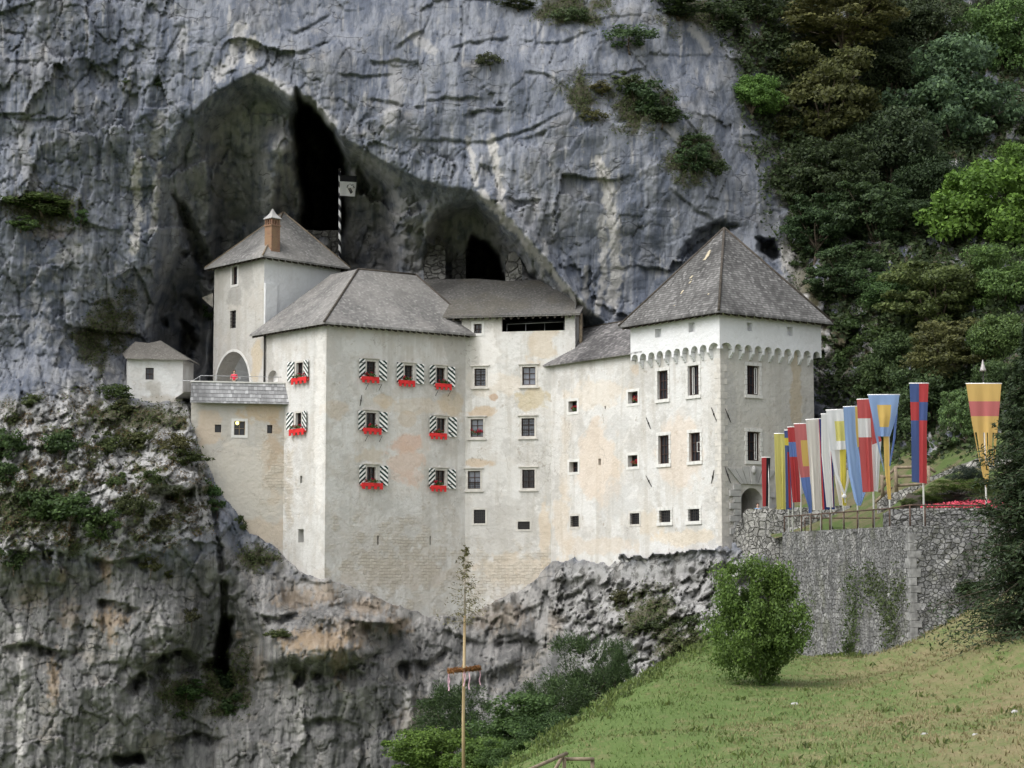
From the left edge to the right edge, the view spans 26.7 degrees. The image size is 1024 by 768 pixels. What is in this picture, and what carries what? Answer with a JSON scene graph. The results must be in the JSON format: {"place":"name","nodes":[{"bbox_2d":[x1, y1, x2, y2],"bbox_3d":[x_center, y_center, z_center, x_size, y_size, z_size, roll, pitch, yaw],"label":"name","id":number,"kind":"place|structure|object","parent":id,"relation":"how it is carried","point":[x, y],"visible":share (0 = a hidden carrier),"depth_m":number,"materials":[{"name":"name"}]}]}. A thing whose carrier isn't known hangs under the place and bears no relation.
{"place":"outdoors","nodes":[
{"label":"outdoors","id":0,"kind":"place"},
{"bbox_2d":[0,0,1023,767],"bbox_3d":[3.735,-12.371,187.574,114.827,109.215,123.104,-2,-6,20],"label":"cliff","id":1,"kind":"structure","parent":0,"point":[248,116],"depth_m":169.39,"materials":[{"name":"stone"}]},
{"bbox_2d":[0,427,32,460],"bbox_3d":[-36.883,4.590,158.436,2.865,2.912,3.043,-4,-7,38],"label":"shrub","id":2,"kind":"object","parent":1,"relation":"on","point":[17,444],"visible":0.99,"depth_m":158.14,"materials":[{"name":"green plant"}]},
{"bbox_2d":[3,487,55,526],"bbox_3d":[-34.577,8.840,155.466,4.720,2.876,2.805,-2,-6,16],"label":"shrub","id":3,"kind":"object","parent":1,"relation":"on","point":[27,496],"visible":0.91,"depth_m":154.99,"materials":[{"name":"green plant"}]},
{"bbox_2d":[0,191,73,217],"bbox_3d":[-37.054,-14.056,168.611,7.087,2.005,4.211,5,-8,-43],"label":"shrub","id":4,"kind":"object","parent":1,"relation":"on","point":[41,207],"visible":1,"depth_m":168.47,"materials":[{"name":"green plant"}]},
{"bbox_2d":[39,429,88,458],"bbox_3d":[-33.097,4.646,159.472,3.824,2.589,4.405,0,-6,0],"label":"shrub","id":5,"kind":"object","parent":1,"relation":"on","point":[58,437],"visible":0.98,"depth_m":158.44,"materials":[{"name":"green plant"}]},
{"bbox_2d":[41,491,103,533],"bbox_3d":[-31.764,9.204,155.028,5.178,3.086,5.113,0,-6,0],"label":"shrub","id":6,"kind":"object","parent":1,"relation":"on","point":[68,502],"visible":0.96,"depth_m":153.79,"materials":[{"name":"green plant"}]},
{"bbox_2d":[79,506,123,544],"bbox_3d":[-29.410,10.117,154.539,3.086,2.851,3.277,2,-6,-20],"label":"shrub","id":7,"kind":"object","parent":1,"relation":"on","point":[89,525],"visible":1,"depth_m":154.09,"materials":[{"name":"green plant"}]},
{"bbox_2d":[0,381,220,570],"bbox_3d":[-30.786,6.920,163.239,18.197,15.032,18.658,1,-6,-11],"label":"shrubs","id":8,"kind":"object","parent":1,"relation":"on","point":[94,482],"depth_m":157.47,"materials":[{"name":"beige plant"}]},
{"bbox_2d":[110,431,156,452],"bbox_3d":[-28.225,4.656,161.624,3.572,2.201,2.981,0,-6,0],"label":"shrub","id":9,"kind":"object","parent":1,"relation":"on","point":[133,440],"visible":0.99,"depth_m":161.10,"materials":[{"name":"green plant"}]},
{"bbox_2d":[111,492,159,519],"bbox_3d":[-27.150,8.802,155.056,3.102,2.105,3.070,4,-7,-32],"label":"shrub","id":10,"kind":"object","parent":1,"relation":"on","point":[129,503],"visible":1,"depth_m":154.80,"materials":[{"name":"green plant"}]},
{"bbox_2d":[122,341,199,402],"bbox_3d":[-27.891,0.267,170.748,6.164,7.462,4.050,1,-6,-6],"label":"guard hut","id":11,"kind":"object","parent":1,"relation":"on","point":[157,369],"visible":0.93,"depth_m":169.31,"materials":[{"name":"paint"}]},
{"bbox_2d":[175,381,288,554],"bbox_3d":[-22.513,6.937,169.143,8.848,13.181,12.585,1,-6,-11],"label":"terrace house","id":12,"kind":"structure","parent":1,"relation":"on","point":[246,465],"depth_m":163.84,"materials":[{"name":"paint"}]},
{"bbox_2d":[204,209,350,381],"bbox_3d":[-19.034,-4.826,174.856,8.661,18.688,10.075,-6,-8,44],"label":"keep tower","id":13,"kind":"structure","parent":12,"relation":"on","point":[272,266],"depth_m":172.25,"materials":[{"name":"paint"}]},
{"bbox_2d":[338,168,356,272],"bbox_3d":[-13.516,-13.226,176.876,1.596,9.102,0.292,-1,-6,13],"label":"flagpole","id":14,"kind":"object","parent":13,"relation":"on","point":[346,185],"visible":0.99,"depth_m":177.13,"materials":[{"name":"metal"}]},
{"bbox_2d":[249,268,477,616],"bbox_3d":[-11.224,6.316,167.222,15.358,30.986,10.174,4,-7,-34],"label":"house","id":15,"kind":"structure","parent":1,"relation":"on","point":[398,539],"depth_m":163.65,"materials":[{"name":"paint"}]},
{"bbox_2d":[359,357,386,389],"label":"window","id":16,"kind":"structure","parent":15,"relation":"in","point":[365,366],"depth_m":163.23,"materials":[{"name":"white wood"}]},
{"bbox_2d":[358,409,387,441],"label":"window","id":17,"kind":"structure","parent":15,"relation":"in","point":[367,416],"depth_m":162.83,"materials":[{"name":"white wood"}]},
{"bbox_2d":[359,463,387,485],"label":"window","id":18,"kind":"structure","parent":15,"relation":"in","point":[366,471],"depth_m":162.48,"materials":[{"name":"white wood"}]},
{"bbox_2d":[397,361,423,383],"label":"window","id":19,"kind":"structure","parent":15,"relation":"in","point":[402,370],"depth_m":165.08,"materials":[{"name":"white wood"}]},
{"bbox_2d":[430,364,454,395],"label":"window","id":20,"kind":"structure","parent":15,"relation":"in","point":[436,370],"depth_m":166.70,"materials":[{"name":"white wood"}]},
{"bbox_2d":[429,467,455,488],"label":"window","id":21,"kind":"structure","parent":15,"relation":"in","point":[434,475],"depth_m":165.96,"materials":[{"name":"white wood"}]},
{"bbox_2d":[430,414,456,436],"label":"window","id":22,"kind":"structure","parent":15,"relation":"in","point":[436,421],"depth_m":166.41,"materials":[{"name":"wood"}]},
{"bbox_2d":[0,0,846,738],"bbox_3d":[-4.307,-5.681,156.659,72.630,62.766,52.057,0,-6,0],"label":"ground cover","id":23,"kind":"object","parent":1,"relation":"on","point":[172,424],"visible":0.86,"depth_m":162.28,"materials":[{"name":"green plant"}]},
{"bbox_2d":[424,235,445,281],"bbox_3d":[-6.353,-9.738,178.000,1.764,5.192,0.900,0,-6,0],"label":"ruined wall","id":24,"kind":"structure","parent":1,"relation":"on","point":[435,262],"depth_m":177.58,"materials":[{"name":"stone"}]},
{"bbox_2d":[426,279,584,614],"bbox_3d":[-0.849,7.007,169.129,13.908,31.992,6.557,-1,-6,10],"label":"house","id":25,"kind":"structure","parent":1,"relation":"on","point":[507,468],"depth_m":166.69,"materials":[{"name":"paint"}]},
{"bbox_2d":[517,414,537,438],"bbox_3d":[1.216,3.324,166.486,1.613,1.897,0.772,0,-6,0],"label":"window","id":26,"kind":"structure","parent":25,"relation":"in","point":[529,423],"depth_m":166.49,"materials":[{"name":"white wood"}]},
{"bbox_2d":[518,363,538,387],"bbox_3d":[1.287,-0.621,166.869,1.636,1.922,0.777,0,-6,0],"label":"window","id":27,"kind":"structure","parent":25,"relation":"in","point":[529,369],"depth_m":166.94,"materials":[{"name":"beige stone"}]},
{"bbox_2d":[518,466,538,491],"bbox_3d":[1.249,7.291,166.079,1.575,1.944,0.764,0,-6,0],"label":"window","id":28,"kind":"structure","parent":25,"relation":"in","point":[529,473],"depth_m":166.05,"materials":[{"name":"white stone"}]},
{"bbox_2d":[506,251,521,280],"bbox_3d":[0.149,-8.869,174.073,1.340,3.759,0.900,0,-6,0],"label":"ruined wall","id":29,"kind":"structure","parent":1,"relation":"on","point":[513,267],"depth_m":173.67,"materials":[{"name":"stone"}]},
{"bbox_2d":[543,321,641,565],"bbox_3d":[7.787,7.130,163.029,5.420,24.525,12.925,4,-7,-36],"label":"castle wing","id":30,"kind":"structure","parent":1,"relation":"on","point":[595,509],"depth_m":161.67,"materials":[{"name":"beige paint"}]},
{"bbox_2d":[602,22,659,54],"bbox_3d":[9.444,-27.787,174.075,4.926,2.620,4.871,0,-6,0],"label":"shrub","id":31,"kind":"object","parent":1,"relation":"on","point":[630,32],"visible":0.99,"depth_m":173.41,"materials":[{"name":"green plant"}]},
{"bbox_2d":[620,78,679,116],"bbox_3d":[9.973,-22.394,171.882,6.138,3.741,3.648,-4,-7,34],"label":"shrub","id":32,"kind":"object","parent":1,"relation":"on","point":[645,92],"visible":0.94,"depth_m":171.00,"materials":[{"name":"green plant"}]},
{"bbox_2d":[645,105,692,129],"bbox_3d":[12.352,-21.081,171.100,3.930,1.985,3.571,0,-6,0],"label":"shrub","id":33,"kind":"object","parent":1,"relation":"on","point":[668,111],"visible":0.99,"depth_m":170.47,"materials":[{"name":"green plant"}]},
{"bbox_2d":[650,0,729,20],"bbox_3d":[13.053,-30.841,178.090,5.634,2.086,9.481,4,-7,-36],"label":"shrub","id":34,"kind":"object","parent":1,"relation":"on","point":[680,7],"visible":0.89,"depth_m":176.57,"materials":[{"name":"green plant"}]},
{"bbox_2d":[670,140,714,174],"bbox_3d":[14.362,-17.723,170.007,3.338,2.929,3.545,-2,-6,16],"label":"shrub","id":35,"kind":"object","parent":1,"relation":"on","point":[701,156],"visible":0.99,"depth_m":169.60,"materials":[{"name":"green plant"}]},
{"bbox_2d":[618,227,833,562],"bbox_3d":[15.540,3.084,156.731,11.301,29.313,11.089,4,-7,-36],"label":"gate tower","id":36,"kind":"structure","parent":1,"relation":"on","point":[724,324],"depth_m":153.65,"materials":[{"name":"paint"}]},
{"bbox_2d":[655,366,669,402],"bbox_3d":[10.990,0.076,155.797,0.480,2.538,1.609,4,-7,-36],"label":"window","id":37,"kind":"structure","parent":36,"relation":"in","point":[664,375],"depth_m":155.95,"materials":[{"name":"beige stone"}]},
{"bbox_2d":[656,431,670,467],"bbox_3d":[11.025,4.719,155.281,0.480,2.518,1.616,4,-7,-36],"label":"window","id":38,"kind":"structure","parent":36,"relation":"in","point":[665,443],"depth_m":155.42,"materials":[{"name":"white stone"}]},
{"bbox_2d":[685,361,700,398],"bbox_3d":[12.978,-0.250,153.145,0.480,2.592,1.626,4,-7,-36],"label":"window","id":39,"kind":"structure","parent":36,"relation":"in","point":[697,369],"depth_m":153.27,"materials":[{"name":"white stone"}]},
{"bbox_2d":[686,429,702,464],"bbox_3d":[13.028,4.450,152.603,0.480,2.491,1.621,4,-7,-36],"label":"window","id":40,"kind":"structure","parent":36,"relation":"in","point":[696,457],"depth_m":152.74,"materials":[{"name":"white stone"}]},
{"bbox_2d":[744,362,762,398],"bbox_3d":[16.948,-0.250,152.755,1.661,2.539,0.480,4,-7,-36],"label":"window","id":41,"kind":"structure","parent":36,"relation":"in","point":[749,370],"depth_m":152.86,"materials":[{"name":"white stone"}]},
{"bbox_2d":[745,428,762,464],"bbox_3d":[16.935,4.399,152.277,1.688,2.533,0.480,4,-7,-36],"label":"window","id":42,"kind":"structure","parent":36,"relation":"in","point":[749,436],"depth_m":152.34,"materials":[{"name":"white stone"}]},
{"bbox_2d":[701,1,751,30],"bbox_3d":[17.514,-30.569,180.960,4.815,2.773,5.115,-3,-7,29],"label":"shrub","id":43,"kind":"object","parent":1,"relation":"on","point":[728,13],"visible":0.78,"depth_m":180.40,"materials":[{"name":"green plant"}]},
{"bbox_2d":[732,73,789,126],"bbox_3d":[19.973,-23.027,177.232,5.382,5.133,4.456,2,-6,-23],"label":"broadleaf tree","id":44,"kind":"object","parent":1,"relation":"on","point":[758,87],"visible":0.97,"depth_m":176.53,"materials":[{"name":"green plant"}]},
{"bbox_2d":[737,0,784,27],"bbox_3d":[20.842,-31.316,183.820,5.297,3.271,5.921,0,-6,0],"label":"shrub","id":45,"kind":"object","parent":1,"relation":"on","point":[767,10],"visible":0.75,"depth_m":183.29,"materials":[{"name":"green plant"}]},
{"bbox_2d":[778,192,857,265],"bbox_3d":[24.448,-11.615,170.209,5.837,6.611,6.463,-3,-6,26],"label":"broadleaf tree","id":46,"kind":"object","parent":1,"relation":"on","point":[815,238],"visible":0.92,"depth_m":169.16,"materials":[{"name":"green plant"}]},
{"bbox_2d":[765,41,883,143],"bbox_3d":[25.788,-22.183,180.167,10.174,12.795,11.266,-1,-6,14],"label":"broadleaf tree","id":47,"kind":"object","parent":1,"relation":"on","point":[829,120],"visible":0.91,"depth_m":179.30,"materials":[{"name":"green plant"}]},
{"bbox_2d":[775,133,882,211],"bbox_3d":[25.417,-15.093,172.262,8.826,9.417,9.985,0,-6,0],"label":"broadleaf tree","id":48,"kind":"object","parent":1,"relation":"on","point":[817,177],"visible":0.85,"depth_m":170.54,"materials":[{"name":"green plant"}]},
{"bbox_2d":[778,0,911,82],"bbox_3d":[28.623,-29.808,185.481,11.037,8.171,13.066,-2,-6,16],"label":"broadleaf tree","id":49,"kind":"object","parent":1,"relation":"on","point":[864,25],"visible":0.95,"depth_m":183.34,"materials":[{"name":"green plant"}]},
{"bbox_2d":[802,244,890,299],"bbox_3d":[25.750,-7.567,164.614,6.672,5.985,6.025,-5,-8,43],"label":"broadleaf tree","id":50,"kind":"object","parent":1,"relation":"on","point":[851,273],"visible":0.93,"depth_m":164.15,"materials":[{"name":"green plant"}]},
{"bbox_2d":[708,0,1023,483],"bbox_3d":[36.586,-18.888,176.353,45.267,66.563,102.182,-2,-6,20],"label":"undergrowth","id":51,"kind":"object","parent":1,"relation":"on","point":[992,303],"visible":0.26,"depth_m":169.76,"materials":[{"name":"green plant"}]},
{"bbox_2d":[848,324,904,346],"bbox_3d":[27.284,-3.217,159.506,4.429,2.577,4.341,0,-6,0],"label":"shrub","id":52,"kind":"object","parent":1,"relation":"on","point":[866,338],"visible":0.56,"depth_m":158.95,"materials":[{"name":"green plant"}]},
{"bbox_2d":[824,180,931,249],"bbox_3d":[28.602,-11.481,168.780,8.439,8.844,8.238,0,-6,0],"label":"broadleaf tree","id":53,"kind":"object","parent":1,"relation":"on","point":[864,214],"visible":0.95,"depth_m":167.48,"materials":[{"name":"green plant"}]},
{"bbox_2d":[855,329,918,390],"bbox_3d":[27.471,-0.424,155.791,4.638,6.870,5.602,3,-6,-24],"label":"broadleaf tree","id":54,"kind":"object","parent":1,"relation":"on","point":[882,356],"visible":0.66,"depth_m":155.03,"materials":[{"name":"green plant"}]},
{"bbox_2d":[835,104,942,184],"bbox_3d":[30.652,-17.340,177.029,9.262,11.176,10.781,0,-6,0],"label":"broadleaf tree","id":55,"kind":"object","parent":1,"relation":"on","point":[902,135],"visible":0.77,"depth_m":174.66,"materials":[{"name":"green plant"}]},
{"bbox_2d":[854,271,932,317],"bbox_3d":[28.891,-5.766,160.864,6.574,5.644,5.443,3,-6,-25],"label":"broadleaf tree","id":56,"kind":"object","parent":1,"relation":"on","point":[875,291],"visible":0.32,"depth_m":160.31,"materials":[{"name":"green plant"}]},
{"bbox_2d":[858,35,934,95],"bbox_3d":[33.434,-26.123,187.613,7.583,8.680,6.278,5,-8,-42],"label":"broadleaf tree","id":57,"kind":"object","parent":1,"relation":"on","point":[890,57],"visible":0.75,"depth_m":186.33,"materials":[{"name":"green plant"}]},
{"bbox_2d":[882,0,972,59],"bbox_3d":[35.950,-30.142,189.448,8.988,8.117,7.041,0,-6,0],"label":"broadleaf tree","id":58,"kind":"object","parent":1,"relation":"on","point":[921,24],"visible":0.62,"depth_m":188.45,"materials":[{"name":"green plant"}]},
{"bbox_2d":[872,260,987,331],"bbox_3d":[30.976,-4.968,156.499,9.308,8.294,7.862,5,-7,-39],"label":"broadleaf tree","id":59,"kind":"object","parent":1,"relation":"on","point":[952,296],"visible":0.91,"depth_m":154.94,"materials":[{"name":"green plant"}]},
{"bbox_2d":[889,151,974,201],"bbox_3d":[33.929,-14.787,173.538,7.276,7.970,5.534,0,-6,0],"label":"broadleaf tree","id":60,"kind":"object","parent":1,"relation":"on","point":[926,173],"visible":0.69,"depth_m":172.74,"materials":[{"name":"green plant"}]},
{"bbox_2d":[878,30,1023,146],"bbox_3d":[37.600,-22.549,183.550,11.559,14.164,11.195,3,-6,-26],"label":"broadleaf tree","id":61,"kind":"object","parent":1,"relation":"on","point":[961,103],"visible":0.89,"depth_m":181.61,"materials":[{"name":"green plant"}]},
{"bbox_2d":[911,155,1023,245],"bbox_3d":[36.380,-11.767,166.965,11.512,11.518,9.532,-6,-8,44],"label":"broadleaf tree","id":62,"kind":"object","parent":1,"relation":"on","point":[966,202],"visible":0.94,"depth_m":165.11,"materials":[{"name":"green plant"}]},
{"bbox_2d":[948,0,1023,74],"bbox_3d":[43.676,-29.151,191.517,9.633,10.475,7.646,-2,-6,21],"label":"broadleaf tree","id":63,"kind":"object","parent":1,"relation":"on","point":[995,24],"visible":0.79,"depth_m":189.91,"materials":[{"name":"green plant"}]},
{"bbox_2d":[959,242,1023,311],"bbox_3d":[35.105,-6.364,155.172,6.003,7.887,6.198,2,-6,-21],"label":"broadleaf tree","id":64,"kind":"object","parent":1,"relation":"on","point":[1003,282],"visible":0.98,"depth_m":154.32,"materials":[{"name":"green plant"}]},
{"bbox_2d":[993,141,1023,194],"bbox_3d":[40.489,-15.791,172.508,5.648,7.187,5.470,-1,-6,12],"label":"broadleaf tree","id":65,"kind":"object","parent":1,"relation":"on","point":[1014,149],"visible":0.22,"depth_m":171.49,"materials":[{"name":"green plant"}]},
{"bbox_2d":[493,593,1023,767],"bbox_3d":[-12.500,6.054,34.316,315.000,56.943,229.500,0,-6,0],"label":"ground","id":66,"kind":"structure","parent":0,"point":[790,752],"depth_m":83.92,"materials":[{"name":"green plant"}]},
{"bbox_2d":[380,726,473,767],"bbox_3d":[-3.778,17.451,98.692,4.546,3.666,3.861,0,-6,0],"label":"leafy shrub","id":67,"kind":"object","parent":66,"relation":"on","point":[418,748],"visible":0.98,"depth_m":98.00,"materials":[{"name":"green plant"}]},
{"bbox_2d":[408,678,494,753],"bbox_3d":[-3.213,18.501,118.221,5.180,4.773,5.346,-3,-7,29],"label":"yew shrub","id":68,"kind":"object","parent":66,"relation":"on","point":[453,702],"visible":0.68,"depth_m":117.95,"materials":[{"name":"green plant"}]},
{"bbox_2d":[435,545,492,767],"bbox_3d":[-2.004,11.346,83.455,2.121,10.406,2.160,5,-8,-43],"label":"maypole","id":69,"kind":"object","parent":66,"relation":"on","point":[466,566],"visible":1,"depth_m":83.43,"materials":[{"name":"brown plant"}]},
{"bbox_2d":[450,736,516,767],"bbox_3d":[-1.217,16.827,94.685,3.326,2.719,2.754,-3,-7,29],"label":"leafy shrub","id":70,"kind":"object","parent":66,"relation":"on","point":[476,747],"visible":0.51,"depth_m":94.31,"materials":[{"name":"green plant"}]},
{"bbox_2d":[473,738,535,767],"bbox_3d":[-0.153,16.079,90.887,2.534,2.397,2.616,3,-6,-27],"label":"leafy shrub","id":71,"kind":"object","parent":66,"relation":"on","point":[495,756],"visible":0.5,"depth_m":90.72,"materials":[{"name":"green plant"}]},
{"bbox_2d":[465,690,558,747],"bbox_3d":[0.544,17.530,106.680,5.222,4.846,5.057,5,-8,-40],"label":"leafy shrub","id":72,"kind":"object","parent":66,"relation":"on","point":[504,725],"visible":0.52,"depth_m":105.95,"materials":[{"name":"green plant"}]},
{"bbox_2d":[514,711,580,747],"bbox_3d":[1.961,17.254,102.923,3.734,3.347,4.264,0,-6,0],"label":"leafy shrub","id":73,"kind":"object","parent":66,"relation":"on","point":[553,717],"visible":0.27,"depth_m":102.58,"materials":[{"name":"green plant"}]},
{"bbox_2d":[518,671,597,716],"bbox_3d":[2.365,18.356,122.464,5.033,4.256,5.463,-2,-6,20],"label":"yew shrub","id":74,"kind":"object","parent":66,"relation":"on","point":[553,688],"visible":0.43,"depth_m":122.22,"materials":[{"name":"green plant"}]},
{"bbox_2d":[540,628,630,713],"bbox_3d":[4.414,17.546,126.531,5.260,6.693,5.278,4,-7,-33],"label":"yew shrub","id":75,"kind":"object","parent":66,"relation":"on","point":[580,645],"visible":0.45,"depth_m":126.36,"materials":[{"name":"green plant"}]},
{"bbox_2d":[594,633,637,692],"bbox_3d":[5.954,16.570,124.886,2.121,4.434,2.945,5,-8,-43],"label":"yew shrub","id":76,"kind":"object","parent":66,"relation":"on","point":[618,669],"visible":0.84,"depth_m":124.68,"materials":[{"name":"green plant"}]},
{"bbox_2d":[696,551,815,685],"bbox_3d":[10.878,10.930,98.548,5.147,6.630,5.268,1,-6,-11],"label":"round bush","id":77,"kind":"object","parent":66,"relation":"on","point":[776,643],"visible":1,"depth_m":97.47,"materials":[{"name":"green plant"}]},
{"bbox_2d":[494,605,1021,767],"bbox_3d":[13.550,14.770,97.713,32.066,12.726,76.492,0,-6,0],"label":"meadow weeds","id":78,"kind":"object","parent":66,"relation":"on","point":[693,648],"visible":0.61,"depth_m":88.51,"materials":[{"name":"green plant"}]},
{"bbox_2d":[745,506,849,575],"bbox_3d":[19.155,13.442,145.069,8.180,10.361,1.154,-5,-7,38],"label":"rubble wall","id":79,"kind":"structure","parent":66,"relation":"on","point":[762,525],"depth_m":146.29,"materials":[{"name":"stone"}]},
{"bbox_2d":[782,526,1011,655],"bbox_3d":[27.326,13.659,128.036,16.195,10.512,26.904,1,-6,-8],"label":"stone bastion","id":80,"kind":"object","parent":66,"relation":"on","point":[929,559],"visible":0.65,"depth_m":119.88,"materials":[{"name":"grey stone"}]},
{"bbox_2d":[774,433,789,531],"bbox_3d":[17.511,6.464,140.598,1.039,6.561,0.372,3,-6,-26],"label":"banner","id":81,"kind":"object","parent":80,"relation":"on","point":[779,442],"visible":1,"depth_m":140.62,"materials":[{"name":"yellow fabric"}]},
{"bbox_2d":[784,430,793,531],"bbox_3d":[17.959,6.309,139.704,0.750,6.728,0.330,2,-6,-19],"label":"banner","id":82,"kind":"object","parent":80,"relation":"on","point":[789,504],"visible":0.72,"depth_m":139.69,"materials":[{"name":"red fabric"}]},
{"bbox_2d":[787,426,801,530],"bbox_3d":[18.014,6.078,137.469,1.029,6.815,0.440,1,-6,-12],"label":"banner","id":83,"kind":"object","parent":80,"relation":"on","point":[796,486],"visible":0.94,"depth_m":137.52,"materials":[{"name":"red fabric"}]},
{"bbox_2d":[794,423,811,513],"bbox_3d":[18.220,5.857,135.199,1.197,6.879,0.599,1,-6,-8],"label":"banner","id":84,"kind":"object","parent":80,"relation":"on","point":[801,446],"visible":0.94,"depth_m":135.28,"materials":[{"name":"fabric"}]},
{"bbox_2d":[805,418,834,529],"bbox_3d":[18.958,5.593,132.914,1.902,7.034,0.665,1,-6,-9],"label":"banner","id":85,"kind":"object","parent":80,"relation":"on","point":[813,427],"visible":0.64,"depth_m":132.87,"materials":[{"name":"white fabric"}]},
{"bbox_2d":[821,413,834,528],"bbox_3d":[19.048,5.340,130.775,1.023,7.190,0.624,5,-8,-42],"label":"banner","id":86,"kind":"object","parent":80,"relation":"on","point":[827,462],"visible":0.81,"depth_m":130.66,"materials":[{"name":"white fabric"}]},
{"bbox_2d":[826,409,848,514],"bbox_3d":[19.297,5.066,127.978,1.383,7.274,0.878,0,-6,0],"label":"banner","id":87,"kind":"object","parent":80,"relation":"on","point":[835,422],"visible":0.98,"depth_m":128.04,"materials":[{"name":"white fabric"}]},
{"bbox_2d":[837,562,866,652],"bbox_3d":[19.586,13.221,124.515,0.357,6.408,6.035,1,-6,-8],"label":"climbing plant","id":88,"kind":"object","parent":80,"relation":"attached to","point":[849,619],"visible":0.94,"depth_m":124.44,"materials":[{"name":"green plant"}]},
{"bbox_2d":[843,406,864,527],"bbox_3d":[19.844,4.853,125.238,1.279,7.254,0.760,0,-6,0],"label":"banner","id":89,"kind":"object","parent":80,"relation":"on","point":[852,439],"visible":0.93,"depth_m":125.22,"materials":[{"name":"blue fabric"}]},
{"bbox_2d":[857,398,880,527],"bbox_3d":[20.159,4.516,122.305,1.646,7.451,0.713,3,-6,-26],"label":"banner","id":90,"kind":"object","parent":80,"relation":"on","point":[869,457],"visible":0.91,"depth_m":122.19,"materials":[{"name":"red fabric"}]},
{"bbox_2d":[867,394,899,514],"bbox_3d":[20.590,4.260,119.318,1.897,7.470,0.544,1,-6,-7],"label":"banner","id":91,"kind":"object","parent":80,"relation":"on","point":[884,409],"visible":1,"depth_m":119.45,"materials":[{"name":"blue fabric"}]},
{"bbox_2d":[858,557,909,650],"bbox_3d":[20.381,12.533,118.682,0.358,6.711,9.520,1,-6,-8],"label":"climbing plant","id":92,"kind":"object","parent":80,"relation":"attached to","point":[889,616],"visible":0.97,"depth_m":118.34,"materials":[{"name":"green plant"}]},
{"bbox_2d":[784,504,990,531],"bbox_3d":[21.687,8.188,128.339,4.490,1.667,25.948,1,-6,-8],"label":"iron fence","id":93,"kind":"object","parent":80,"relation":"on","point":[857,511],"visible":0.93,"depth_m":121.80,"materials":[{"name":"brown metal"}]},
{"bbox_2d":[913,328,1023,662],"bbox_3d":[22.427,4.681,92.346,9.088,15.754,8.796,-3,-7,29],"label":"spruce tree","id":94,"kind":"object","parent":66,"relation":"on","point":[1007,575],"visible":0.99,"depth_m":91.51,"materials":[{"name":"green plant"}]},
{"bbox_2d":[770,428,1012,537],"bbox_3d":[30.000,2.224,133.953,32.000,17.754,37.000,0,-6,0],"label":"terrace ground","id":95,"kind":"structure","parent":0,"point":[938,467],"depth_m":140.90,"materials":[{"name":"green plant"}]},
{"bbox_2d":[875,465,935,503],"bbox_3d":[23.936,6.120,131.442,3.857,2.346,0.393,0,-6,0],"label":"log railing","id":96,"kind":"object","parent":95,"relation":"on","point":[883,484],"visible":0.75,"depth_m":131.43,"materials":[{"name":"brown wood"}]},
{"bbox_2d":[909,383,928,525],"bbox_3d":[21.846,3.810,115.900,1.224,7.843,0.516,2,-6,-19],"label":"banner","id":97,"kind":"object","parent":95,"relation":"on","point":[919,399],"visible":1,"depth_m":115.84,"materials":[{"name":"fabric"}]},
{"bbox_2d":[886,365,968,432],"bbox_3d":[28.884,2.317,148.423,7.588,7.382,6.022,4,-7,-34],"label":"broadleaf tree","id":98,"kind":"object","parent":95,"relation":"on","point":[936,386],"visible":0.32,"depth_m":147.03,"materials":[{"name":"green plant"}]},
{"bbox_2d":[898,317,998,378],"bbox_3d":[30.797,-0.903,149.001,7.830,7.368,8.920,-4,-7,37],"label":"broadleaf tree","id":99,"kind":"object","parent":95,"relation":"on","point":[955,350],"visible":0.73,"depth_m":147.21,"materials":[{"name":"green plant"}]},
{"bbox_2d":[883,508,1013,526],"bbox_3d":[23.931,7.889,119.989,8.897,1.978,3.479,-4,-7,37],"label":"garden wall","id":100,"kind":"structure","parent":95,"relation":"on","point":[941,517],"depth_m":119.46,"materials":[{"name":"stone"}]},
{"bbox_2d":[937,389,976,442],"bbox_3d":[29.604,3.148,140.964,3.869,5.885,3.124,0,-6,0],"label":"broadleaf tree","id":101,"kind":"object","parent":95,"relation":"on","point":[959,412],"visible":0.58,"depth_m":140.63,"materials":[{"name":"green plant"}]},
{"bbox_2d":[941,463,982,483],"bbox_3d":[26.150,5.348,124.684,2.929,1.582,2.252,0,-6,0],"label":"juniper","id":102,"kind":"object","parent":95,"relation":"on","point":[969,473],"visible":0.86,"depth_m":124.31,"materials":[{"name":"green plant"}]},
{"bbox_2d":[965,383,1001,526],"bbox_3d":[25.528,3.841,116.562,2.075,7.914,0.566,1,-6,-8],"label":"banner","id":103,"kind":"object","parent":95,"relation":"on","point":[984,401],"visible":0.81,"depth_m":116.65,"materials":[{"name":"yellow fabric"}]},
{"bbox_2d":[959,359,1011,399],"bbox_3d":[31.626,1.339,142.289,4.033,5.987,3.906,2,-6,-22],"label":"broadleaf tree","id":104,"kind":"object","parent":95,"relation":"on","point":[994,372],"visible":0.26,"depth_m":141.69,"materials":[{"name":"green plant"}]},
{"bbox_2d":[964,312,1023,361],"bbox_3d":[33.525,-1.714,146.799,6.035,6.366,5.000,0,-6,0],"label":"broadleaf tree","id":105,"kind":"object","parent":95,"relation":"on","point":[1004,333],"visible":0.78,"depth_m":145.81,"materials":[{"name":"green plant"}]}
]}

